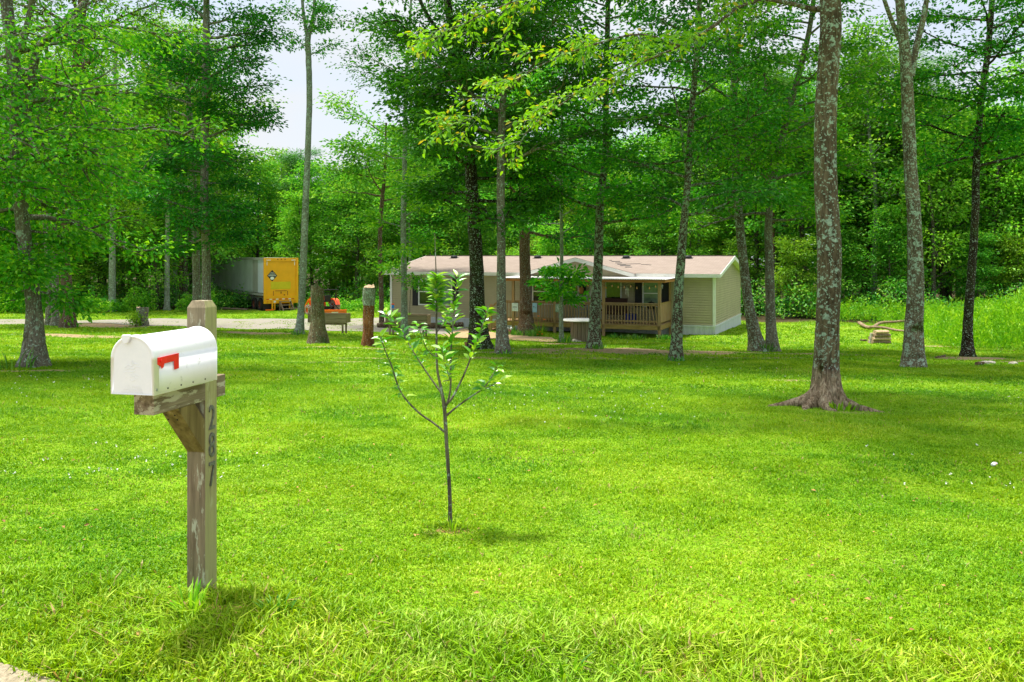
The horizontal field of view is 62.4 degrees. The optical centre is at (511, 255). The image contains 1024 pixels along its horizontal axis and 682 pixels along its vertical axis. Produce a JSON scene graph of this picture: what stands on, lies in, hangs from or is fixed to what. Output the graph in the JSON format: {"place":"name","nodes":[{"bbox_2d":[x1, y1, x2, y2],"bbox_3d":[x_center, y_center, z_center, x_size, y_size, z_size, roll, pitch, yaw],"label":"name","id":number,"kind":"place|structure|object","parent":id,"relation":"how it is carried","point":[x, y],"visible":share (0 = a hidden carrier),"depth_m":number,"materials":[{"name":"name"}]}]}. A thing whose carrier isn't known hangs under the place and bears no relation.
{"place":"outdoors","nodes":[
{"label":"outdoors","id":0,"kind":"place"},
{"bbox_2d":[0,663,58,681],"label":"road","id":1,"kind":"structure","parent":0,"point":[10,675],"depth_m":2.98,"materials":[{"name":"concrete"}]},
{"bbox_2d":[0,318,467,333],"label":"driveway","id":2,"kind":"structure","parent":0,"point":[225,323],"depth_m":47.18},
{"bbox_2d":[441,329,556,341],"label":"path","id":3,"kind":"structure","parent":0,"point":[462,334],"depth_m":37.53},
{"bbox_2d":[0,267,1023,681],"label":"ground","id":4,"kind":"structure","parent":0,"point":[790,319],"depth_m":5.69,"materials":[{"name":"plant"}]},
{"bbox_2d":[0,16,107,324],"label":"broadleaf tree","id":5,"kind":"object","parent":4,"relation":"on","point":[47,314],"visible":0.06,"depth_m":44.84,"materials":[{"name":"green plant"}]},
{"bbox_2d":[39,220,97,307],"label":"woodland tree","id":6,"kind":"object","parent":4,"relation":"on","point":[79,277],"visible":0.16,"depth_m":60.21,"materials":[{"name":"green plant"}]},
{"bbox_2d":[0,15,148,325],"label":"broadleaf tree","id":7,"kind":"object","parent":4,"relation":"on","point":[54,320],"visible":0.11,"depth_m":44.78,"materials":[{"name":"green plant"}]},
{"bbox_2d":[0,0,198,327],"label":"broadleaf tree","id":8,"kind":"object","parent":4,"relation":"on","point":[139,18],"visible":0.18,"depth_m":43.55,"materials":[{"name":"green plant"}]},
{"bbox_2d":[77,184,149,298],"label":"woodland tree","id":9,"kind":"object","parent":4,"relation":"on","point":[99,273],"visible":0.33,"depth_m":61.44,"materials":[{"name":"green plant"}]},
{"bbox_2d":[60,19,175,311],"bbox_3d":[-27.829,-6.427,59.690,8.217,21.223,8.471,0,0,-42],"label":"woodland tree","id":10,"kind":"object","parent":4,"relation":"on","point":[112,279],"visible":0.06,"depth_m":59.32,"materials":[{"name":"green plant"}]},
{"bbox_2d":[0,0,246,367],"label":"broadleaf tree","id":11,"kind":"object","parent":4,"relation":"on","point":[18,118],"visible":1,"depth_m":16.39,"materials":[{"name":"green plant"}]},
{"bbox_2d":[71,94,191,306],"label":"woodland tree","id":12,"kind":"object","parent":4,"relation":"on","point":[97,253],"visible":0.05,"depth_m":65.21,"materials":[{"name":"green plant"}]},
{"bbox_2d":[105,175,190,309],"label":"woodland tree","id":13,"kind":"object","parent":4,"relation":"on","point":[156,275],"visible":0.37,"depth_m":61.63,"materials":[{"name":"green plant"}]},
{"bbox_2d":[111,300,224,591],"bbox_3d":[-1.375,0.984,3.495,0.197,1.578,0.612,0,0,13],"label":"mailbox","id":14,"kind":"object","parent":4,"relation":"on","point":[175,379],"visible":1,"depth_m":3.55,"materials":[{"name":"metal"}]},
{"bbox_2d":[111,335,158,395],"bbox_3d":[-1.442,0.414,3.219,0.190,0.230,0.044,0,0,13],"label":"door","id":15,"kind":"structure","parent":14,"relation":"in","point":[134,367],"depth_m":3.21,"materials":[{"name":"white metal"}]},
{"bbox_2d":[117,1,228,310],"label":"woodland tree","id":16,"kind":"object","parent":4,"relation":"on","point":[167,292],"visible":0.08,"depth_m":61.09,"materials":[{"name":"green plant"}]},
{"bbox_2d":[147,577,212,620],"bbox_3d":[-1.345,1.411,3.434,0.244,0.152,0.226,0,0,-12],"label":"grass clump","id":17,"kind":"object","parent":4,"relation":"on","point":[195,598],"visible":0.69,"depth_m":3.46,"materials":[{"name":"green plant"}]},
{"bbox_2d":[102,48,258,305],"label":"woodland tree","id":18,"kind":"object","parent":4,"relation":"on","point":[173,271],"visible":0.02,"depth_m":67.08,"materials":[{"name":"green plant"}]},
{"bbox_2d":[137,13,241,308],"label":"woodland tree","id":19,"kind":"object","parent":4,"relation":"on","point":[218,141],"visible":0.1,"depth_m":63.98,"materials":[{"name":"green plant"}]},
{"bbox_2d":[118,112,264,308],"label":"woodland tree","id":20,"kind":"object","parent":4,"relation":"on","point":[184,267],"visible":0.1,"depth_m":63.97,"materials":[{"name":"green plant"}]},
{"bbox_2d":[0,282,389,313],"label":"verge plants","id":21,"kind":"object","parent":4,"relation":"on","point":[124,306],"visible":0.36,"depth_m":59.25,"materials":[{"name":"green plant"}]},
{"bbox_2d":[104,20,292,300],"bbox_3d":[-15.158,-4.000,40.190,8.438,15.714,8.123,0,0,0],"label":"oak tree","id":22,"kind":"object","parent":4,"relation":"on","point":[196,287],"visible":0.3,"depth_m":39.75,"materials":[{"name":"green plant"}]},
{"bbox_2d":[110,0,297,299],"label":"oak tree","id":23,"kind":"object","parent":4,"relation":"on","point":[203,105],"visible":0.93,"depth_m":36.63,"materials":[{"name":"green plant"}]},
{"bbox_2d":[183,94,269,291],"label":"woodland tree","id":24,"kind":"object","parent":4,"relation":"on","point":[234,134],"visible":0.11,"depth_m":77.54,"materials":[{"name":"green plant"}]},
{"bbox_2d":[211,257,297,310],"bbox_3d":[-21.206,2.127,68.529,2.655,3.985,14.265,0,0,-35],"label":"box trailer","id":25,"kind":"object","parent":4,"relation":"on","point":[272,281],"visible":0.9,"depth_m":63.32,"materials":[{"name":"metal"}]},
{"bbox_2d":[220,158,292,257],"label":"woodland tree","id":26,"kind":"object","parent":4,"relation":"on","point":[270,193],"visible":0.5,"depth_m":77.62,"materials":[{"name":"green plant"}]},
{"bbox_2d":[252,147,322,264],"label":"woodland tree","id":27,"kind":"object","parent":4,"relation":"on","point":[281,169],"visible":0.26,"depth_m":80.63,"materials":[{"name":"green plant"}]},
{"bbox_2d":[269,145,328,221],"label":"woodland tree","id":28,"kind":"object","parent":4,"relation":"on","point":[293,159],"visible":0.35,"depth_m":76.20,"materials":[{"name":"green plant"}]},
{"bbox_2d":[268,187,344,288],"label":"woodland tree","id":29,"kind":"object","parent":4,"relation":"on","point":[310,257],"visible":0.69,"depth_m":69.38,"materials":[{"name":"green plant"}]},
{"bbox_2d":[261,157,352,289],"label":"woodland tree","id":30,"kind":"object","parent":4,"relation":"on","point":[300,168],"visible":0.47,"depth_m":71.18,"materials":[{"name":"green plant"}]},
{"bbox_2d":[270,0,348,333],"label":"slender tree","id":31,"kind":"object","parent":4,"relation":"on","point":[323,7],"visible":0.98,"depth_m":36.19,"materials":[{"name":"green plant"}]},
{"bbox_2d":[306,285,329,343],"bbox_3d":[-6.771,2.194,29.555,0.937,2.376,1.087,0,0,0],"label":"tree stump","id":32,"kind":"object","parent":4,"relation":"on","point":[317,333],"visible":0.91,"depth_m":29.30,"materials":[{"name":"brown plant"}]},
{"bbox_2d":[297,289,340,314],"bbox_3d":[-12.922,3.121,56.757,1.660,1.842,4.008,0,0,-37],"label":"tractor","id":33,"kind":"object","parent":4,"relation":"on","point":[330,300],"visible":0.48,"depth_m":56.02,"materials":[{"name":"orange paint"}]},
{"bbox_2d":[308,313,350,332],"bbox_3d":[-8.413,3.174,38.883,1.853,1.065,0.580,0,0,10],"label":"raised planter","id":34,"kind":"object","parent":4,"relation":"on","point":[342,319],"visible":0.66,"depth_m":38.57,"materials":[{"name":"brown wood"}]},
{"bbox_2d":[320,163,360,297],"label":"woodland tree","id":35,"kind":"object","parent":4,"relation":"on","point":[334,207],"visible":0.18,"depth_m":74.82,"materials":[{"name":"green plant"}]},
{"bbox_2d":[324,243,369,299],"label":"woodland tree","id":36,"kind":"object","parent":4,"relation":"on","point":[349,274],"visible":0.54,"depth_m":71.49,"materials":[{"name":"green plant"}]},
{"bbox_2d":[314,172,400,300],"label":"woodland tree","id":37,"kind":"object","parent":4,"relation":"on","point":[354,233],"visible":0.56,"depth_m":69.50,"materials":[{"name":"green plant"}]},
{"bbox_2d":[361,284,375,346],"bbox_3d":[-4.545,2.022,26.581,0.525,2.271,0.599,0,0,0],"label":"tree stump","id":38,"kind":"object","parent":4,"relation":"on","point":[368,299],"visible":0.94,"depth_m":26.42,"materials":[{"name":"brown wood"}]},
{"bbox_2d":[299,86,448,322],"bbox_3d":[-6.832,-2.296,45.209,8.670,12.707,7.186,0,0,-24],"label":"bare trunk tree","id":39,"kind":"object","parent":4,"relation":"on","point":[358,157],"visible":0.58,"depth_m":44.60,"materials":[{"name":"plant"}]},
{"bbox_2d":[353,206,400,300],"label":"woodland tree","id":40,"kind":"object","parent":4,"relation":"on","point":[372,251],"visible":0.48,"depth_m":66.42,"materials":[{"name":"green plant"}]},
{"bbox_2d":[354,180,412,300],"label":"woodland tree","id":41,"kind":"object","parent":4,"relation":"on","point":[363,272],"visible":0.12,"depth_m":70.11,"materials":[{"name":"green plant"}]},
{"bbox_2d":[318,0,470,336],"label":"slender tree","id":42,"kind":"object","parent":4,"relation":"on","point":[401,267],"visible":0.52,"depth_m":35.80,"materials":[{"name":"green plant"}]},
{"bbox_2d":[366,138,447,261],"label":"woodland tree","id":43,"kind":"object","parent":4,"relation":"on","point":[395,212],"visible":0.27,"depth_m":65.54,"materials":[{"name":"green plant"}]},
{"bbox_2d":[385,314,430,335],"bbox_3d":[-4.607,3.132,37.443,1.923,1.065,0.580,0,0,11],"label":"raised planter","id":44,"kind":"object","parent":4,"relation":"on","point":[422,318],"visible":0.57,"depth_m":37.13,"materials":[{"name":"brown wood"}]},
{"bbox_2d":[371,233,510,521],"bbox_3d":[-0.416,0.748,4.886,0.856,1.764,0.422,0,0,9],"label":"sapling","id":45,"kind":"object","parent":4,"relation":"on","point":[439,293],"visible":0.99,"depth_m":4.90,"materials":[{"name":"green plant"}]},
{"bbox_2d":[393,148,496,259],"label":"woodland tree","id":46,"kind":"object","parent":4,"relation":"on","point":[436,232],"visible":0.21,"depth_m":65.34,"materials":[{"name":"green plant"}]},
{"bbox_2d":[429,198,491,254],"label":"woodland tree","id":47,"kind":"object","parent":4,"relation":"on","point":[451,248],"visible":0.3,"depth_m":63.45,"materials":[{"name":"green plant"}]},
{"bbox_2d":[342,0,589,349],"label":"oak tree","id":48,"kind":"object","parent":4,"relation":"on","point":[474,207],"visible":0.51,"depth_m":26.25,"materials":[{"name":"green plant"}]},
{"bbox_2d":[446,165,516,254],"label":"woodland tree","id":49,"kind":"object","parent":4,"relation":"on","point":[489,205],"visible":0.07,"depth_m":68.18,"materials":[{"name":"green plant"}]},
{"bbox_2d":[466,222,510,254],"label":"woodland tree","id":50,"kind":"object","parent":4,"relation":"on","point":[485,252],"visible":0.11,"depth_m":64.97,"materials":[{"name":"green plant"}]},
{"bbox_2d":[0,273,1023,320],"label":"undergrowth","id":51,"kind":"object","parent":4,"relation":"on","point":[761,301],"visible":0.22,"depth_m":57.59,"materials":[{"name":"green plant"}]},
{"bbox_2d":[2,354,1021,678],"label":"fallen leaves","id":52,"kind":"object","parent":4,"relation":"on","point":[498,568],"visible":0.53,"depth_m":3.97,"materials":[{"name":"brown plant"}]},
{"bbox_2d":[7,173,1023,292],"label":"distant woodland","id":53,"kind":"object","parent":4,"relation":"on","point":[763,280],"depth_m":99.83,"materials":[{"name":"green plant"}]},
{"bbox_2d":[419,0,625,335],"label":"oak tree","id":54,"kind":"object","parent":4,"relation":"on","point":[526,320],"visible":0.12,"depth_m":38.61,"materials":[{"name":"green plant"}]},
{"bbox_2d":[374,0,728,353],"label":"oak tree","id":55,"kind":"object","parent":4,"relation":"on","point":[526,24],"visible":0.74,"depth_m":22.82,"materials":[{"name":"green plant"}]},
{"bbox_2d":[531,218,582,254],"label":"tree","id":56,"kind":"object","parent":4,"relation":"on","point":[550,249],"visible":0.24,"depth_m":62.46,"materials":[{"name":"green plant"}]},
{"bbox_2d":[383,255,741,334],"bbox_3d":[3.186,2.124,47.577,18.268,4.412,10.349,0,0,22],"label":"mobile home","id":57,"kind":"object","parent":4,"relation":"on","point":[712,296],"visible":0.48,"depth_m":43.34,"materials":[{"name":"beige plastic"}]},
{"bbox_2d":[418,278,451,305],"bbox_3d":[-4.148,1.944,45.603,2.050,1.480,0.060,0,0,22],"label":"window","id":58,"kind":"structure","parent":57,"relation":"in","point":[423,297],"depth_m":45.76,"materials":[{"name":"clear glass"}]},
{"bbox_2d":[605,279,621,297],"bbox_3d":[5.018,1.832,41.835,0.863,1.325,0.060,0,0,22],"label":"window","id":59,"kind":"structure","parent":57,"relation":"in","point":[610,292],"depth_m":41.84,"materials":[{"name":"clear glass"}]},
{"bbox_2d":[642,283,657,306],"bbox_3d":[6.802,1.832,41.101,0.934,1.325,0.060,0,0,22],"label":"window","id":60,"kind":"structure","parent":57,"relation":"in","point":[648,295],"depth_m":41.14,"materials":[{"name":"clear glass"}]},
{"bbox_2d":[533,646,593,681],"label":"grass clump","id":61,"kind":"object","parent":4,"relation":"on","point":[576,667],"visible":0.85,"depth_m":2.93,"materials":[{"name":"green plant"}]},
{"bbox_2d":[482,23,661,341],"bbox_3d":[1.927,-2.175,31.687,7.225,11.430,6.452,0,0,0],"label":"young tree","id":62,"kind":"object","parent":4,"relation":"on","point":[560,293],"visible":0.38,"depth_m":31.80,"materials":[{"name":"green plant"}]},
{"bbox_2d":[563,318,588,341],"bbox_3d":[2.729,3.014,33.862,1.540,0.946,1.540,0,0,22],"label":"bar table","id":63,"kind":"object","parent":4,"relation":"on","point":[579,328],"visible":0.71,"depth_m":33.52,"materials":[{"name":"brown wood"}]},
{"bbox_2d":[486,276,674,337],"bbox_3d":[2.987,2.624,41.214,9.667,3.212,2.878,0,0,22],"label":"wooden porch","id":64,"kind":"object","parent":4,"relation":"on","point":[664,314],"visible":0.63,"depth_m":39.48,"materials":[{"name":"brown wood"}]},
{"bbox_2d":[601,298,627,319],"bbox_3d":[4.971,2.612,40.957,1.190,1.095,0.600,0,0,22],"label":"porch bench","id":65,"kind":"object","parent":64,"relation":"on","point":[620,300],"visible":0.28,"depth_m":41.08,"materials":[{"name":"brown wood"}]},
{"bbox_2d":[563,215,612,254],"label":"tree","id":66,"kind":"object","parent":4,"relation":"on","point":[578,249],"visible":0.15,"depth_m":61.57,"materials":[{"name":"green plant"}]},
{"bbox_2d":[552,173,626,254],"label":"woodland tree","id":67,"kind":"object","parent":4,"relation":"on","point":[574,213],"visible":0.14,"depth_m":64.98,"materials":[{"name":"green plant"}]},
{"bbox_2d":[492,0,708,348],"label":"slender tree","id":68,"kind":"object","parent":4,"relation":"on","point":[594,324],"visible":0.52,"depth_m":26.68,"materials":[{"name":"green plant"}]},
{"bbox_2d":[593,214,642,254],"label":"woodland tree","id":69,"kind":"object","parent":4,"relation":"on","point":[615,237],"visible":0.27,"depth_m":62.90,"materials":[{"name":"green plant"}]},
{"bbox_2d":[585,172,651,254],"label":"woodland tree","id":70,"kind":"object","parent":4,"relation":"on","point":[624,206],"visible":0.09,"depth_m":65.80,"materials":[{"name":"green plant"}]},
{"bbox_2d":[396,0,881,411],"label":"tree","id":71,"kind":"object","parent":4,"relation":"on","point":[825,389],"visible":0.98,"depth_m":11.05,"materials":[{"name":"green plant"}]},
{"bbox_2d":[620,221,675,254],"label":"tree","id":72,"kind":"object","parent":4,"relation":"on","point":[648,251],"visible":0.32,"depth_m":60.52,"materials":[{"name":"green plant"}]},
{"bbox_2d":[616,128,719,254],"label":"woodland tree","id":73,"kind":"object","parent":4,"relation":"on","point":[639,138],"visible":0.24,"depth_m":62.01,"materials":[{"name":"green plant"}]},
{"bbox_2d":[626,127,718,254],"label":"woodland tree","id":74,"kind":"object","parent":4,"relation":"on","point":[669,152],"visible":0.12,"depth_m":64.78,"materials":[{"name":"green plant"}]},
{"bbox_2d":[655,66,745,246],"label":"woodland tree","id":75,"kind":"object","parent":4,"relation":"on","point":[708,167],"visible":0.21,"depth_m":62.93,"materials":[{"name":"green plant"}]},
{"bbox_2d":[663,206,743,308],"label":"tree","id":76,"kind":"object","parent":4,"relation":"on","point":[689,240],"visible":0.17,"depth_m":60.05,"materials":[{"name":"green plant"}]},
{"bbox_2d":[563,0,864,360],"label":"slender tree","id":77,"kind":"object","parent":4,"relation":"on","point":[771,189],"visible":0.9,"depth_m":21.90,"materials":[{"name":"green plant"}]},
{"bbox_2d":[652,0,813,351],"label":"slender tree","id":78,"kind":"object","parent":4,"relation":"on","point":[755,336],"visible":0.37,"depth_m":28.76,"materials":[{"name":"green plant"}]},
{"bbox_2d":[696,135,788,280],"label":"woodland tree","id":79,"kind":"object","parent":4,"relation":"on","point":[721,240],"visible":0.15,"depth_m":62.95,"materials":[{"name":"green plant"}]},
{"bbox_2d":[721,238,764,304],"bbox_3d":[15.790,1.411,58.860,4.106,5.815,3.998,0,0,35],"label":"bush","id":80,"kind":"object","parent":4,"relation":"on","point":[733,242],"visible":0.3,"depth_m":58.51,"materials":[{"name":"green plant"}]},
{"bbox_2d":[693,67,816,311],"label":"woodland tree","id":81,"kind":"object","parent":4,"relation":"on","point":[756,235],"visible":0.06,"depth_m":61.40,"materials":[{"name":"green plant"}]},
{"bbox_2d":[722,47,812,274],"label":"woodland tree","id":82,"kind":"object","parent":4,"relation":"on","point":[773,90],"visible":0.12,"depth_m":57.09,"materials":[{"name":"green plant"}]},
{"bbox_2d":[658,0,897,351],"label":"slender tree","id":83,"kind":"object","parent":4,"relation":"on","point":[771,337],"visible":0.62,"depth_m":28.47,"materials":[{"name":"green plant"}]},
{"bbox_2d":[764,232,816,318],"bbox_3d":[18.796,1.395,53.810,4.767,5.854,4.994,0,0,-30],"label":"bush","id":84,"kind":"object","parent":4,"relation":"on","point":[792,261],"visible":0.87,"depth_m":53.80,"materials":[{"name":"green plant"}]},
{"bbox_2d":[726,80,872,314],"bbox_3d":[19.588,-3.553,57.518,9.875,16.248,10.326,0,0,25],"label":"woodland tree","id":85,"kind":"object","parent":4,"relation":"on","point":[779,232],"visible":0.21,"depth_m":56.81,"materials":[{"name":"green plant"}]},
{"bbox_2d":[794,207,877,303],"bbox_3d":[20.718,0.576,54.512,5.286,7.462,5.146,0,0,17],"label":"bush","id":86,"kind":"object","parent":4,"relation":"on","point":[846,257],"visible":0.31,"depth_m":53.81,"materials":[{"name":"green plant"}]},
{"bbox_2d":[775,104,904,281],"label":"woodland tree","id":87,"kind":"object","parent":4,"relation":"on","point":[858,243],"visible":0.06,"depth_m":59.28,"materials":[{"name":"green plant"}]},
{"bbox_2d":[781,117,901,251],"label":"woodland tree","id":88,"kind":"object","parent":4,"relation":"on","point":[856,222],"visible":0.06,"depth_m":60.80,"materials":[{"name":"green plant"}]},
{"bbox_2d":[802,11,939,316],"bbox_3d":[24.168,-5.862,56.505,10.347,20.925,9.429,0,0,-40],"label":"woodland tree","id":89,"kind":"object","parent":4,"relation":"on","point":[867,54],"visible":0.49,"depth_m":56.36,"materials":[{"name":"green plant"}]},
{"bbox_2d":[844,200,932,309],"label":"woodland tree","id":90,"kind":"object","parent":4,"relation":"on","point":[885,213],"visible":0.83,"depth_m":52.91,"materials":[{"name":"green plant"}]},
{"bbox_2d":[806,41,994,304],"bbox_3d":[26.915,-5.626,59.965,11.239,20.010,12.991,0,0,-35],"label":"tree","id":91,"kind":"object","parent":4,"relation":"on","point":[922,91],"visible":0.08,"depth_m":58.74,"materials":[{"name":"green plant"}]},
{"bbox_2d":[839,99,967,299],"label":"woodland tree","id":92,"kind":"object","parent":4,"relation":"on","point":[883,139],"visible":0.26,"depth_m":57.72,"materials":[{"name":"green plant"}]},
{"bbox_2d":[882,0,928,367],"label":"tall tree","id":93,"kind":"object","parent":4,"relation":"on","point":[913,352],"visible":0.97,"depth_m":19.91,"materials":[{"name":"grey plant"}]},
{"bbox_2d":[841,84,982,292],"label":"woodland tree","id":94,"kind":"object","parent":4,"relation":"on","point":[926,256],"visible":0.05,"depth_m":58.62,"materials":[{"name":"green plant"}]},
{"bbox_2d":[814,285,1023,349],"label":"tall weeds","id":95,"kind":"object","parent":4,"relation":"on","point":[992,324],"visible":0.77,"depth_m":34.30,"materials":[{"name":"green plant"}]},
{"bbox_2d":[882,120,995,301],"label":"woodland tree","id":96,"kind":"object","parent":4,"relation":"on","point":[944,245],"visible":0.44,"depth_m":53.22,"materials":[{"name":"green plant"}]},
{"bbox_2d":[855,84,1023,310],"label":"woodland tree","id":97,"kind":"object","parent":4,"relation":"on","point":[949,199],"visible":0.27,"depth_m":55.31,"materials":[{"name":"green plant"}]},
{"bbox_2d":[860,0,1023,356],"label":"oak tree","id":98,"kind":"object","parent":4,"relation":"on","point":[1003,130],"visible":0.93,"depth_m":26.61,"materials":[{"name":"green plant"}]},
{"bbox_2d":[923,100,1023,294],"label":"woodland tree","id":99,"kind":"object","parent":4,"relation":"on","point":[980,197],"visible":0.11,"depth_m":57.30,"materials":[{"name":"green plant"}]},
{"bbox_2d":[940,228,1015,305],"bbox_3d":[29.074,1.308,52.651,4.251,6.147,4.139,0,0,17],"label":"bush","id":100,"kind":"object","parent":4,"relation":"on","point":[987,270],"visible":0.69,"depth_m":52.27,"materials":[{"name":"green plant"}]},
{"bbox_2d":[940,99,1023,300],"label":"woodland tree","id":101,"kind":"object","parent":4,"relation":"on","point":[998,177],"visible":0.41,"depth_m":54.56,"materials":[{"name":"green plant"}]},
{"bbox_2d":[942,106,1023,294],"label":"woodland tree","id":102,"kind":"object","parent":4,"relation":"on","point":[1009,201],"visible":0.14,"depth_m":56.09,"materials":[{"name":"green plant"}]},
{"bbox_2d":[978,48,1023,253],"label":"woodland tree","id":103,"kind":"object","parent":4,"relation":"on","point":[1004,69],"visible":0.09,"depth_m":57.49,"materials":[{"name":"green plant"}]},
{"bbox_2d":[981,230,1023,301],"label":"bush","id":104,"kind":"object","parent":4,"relation":"on","point":[1005,247],"visible":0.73,"depth_m":52.34,"materials":[{"name":"green plant"}]},
{"bbox_2d":[0,0,1023,262],"label":"sky","id":105,"kind":"structure","parent":0,"point":[292,66],"materials":[{"name":"white"}]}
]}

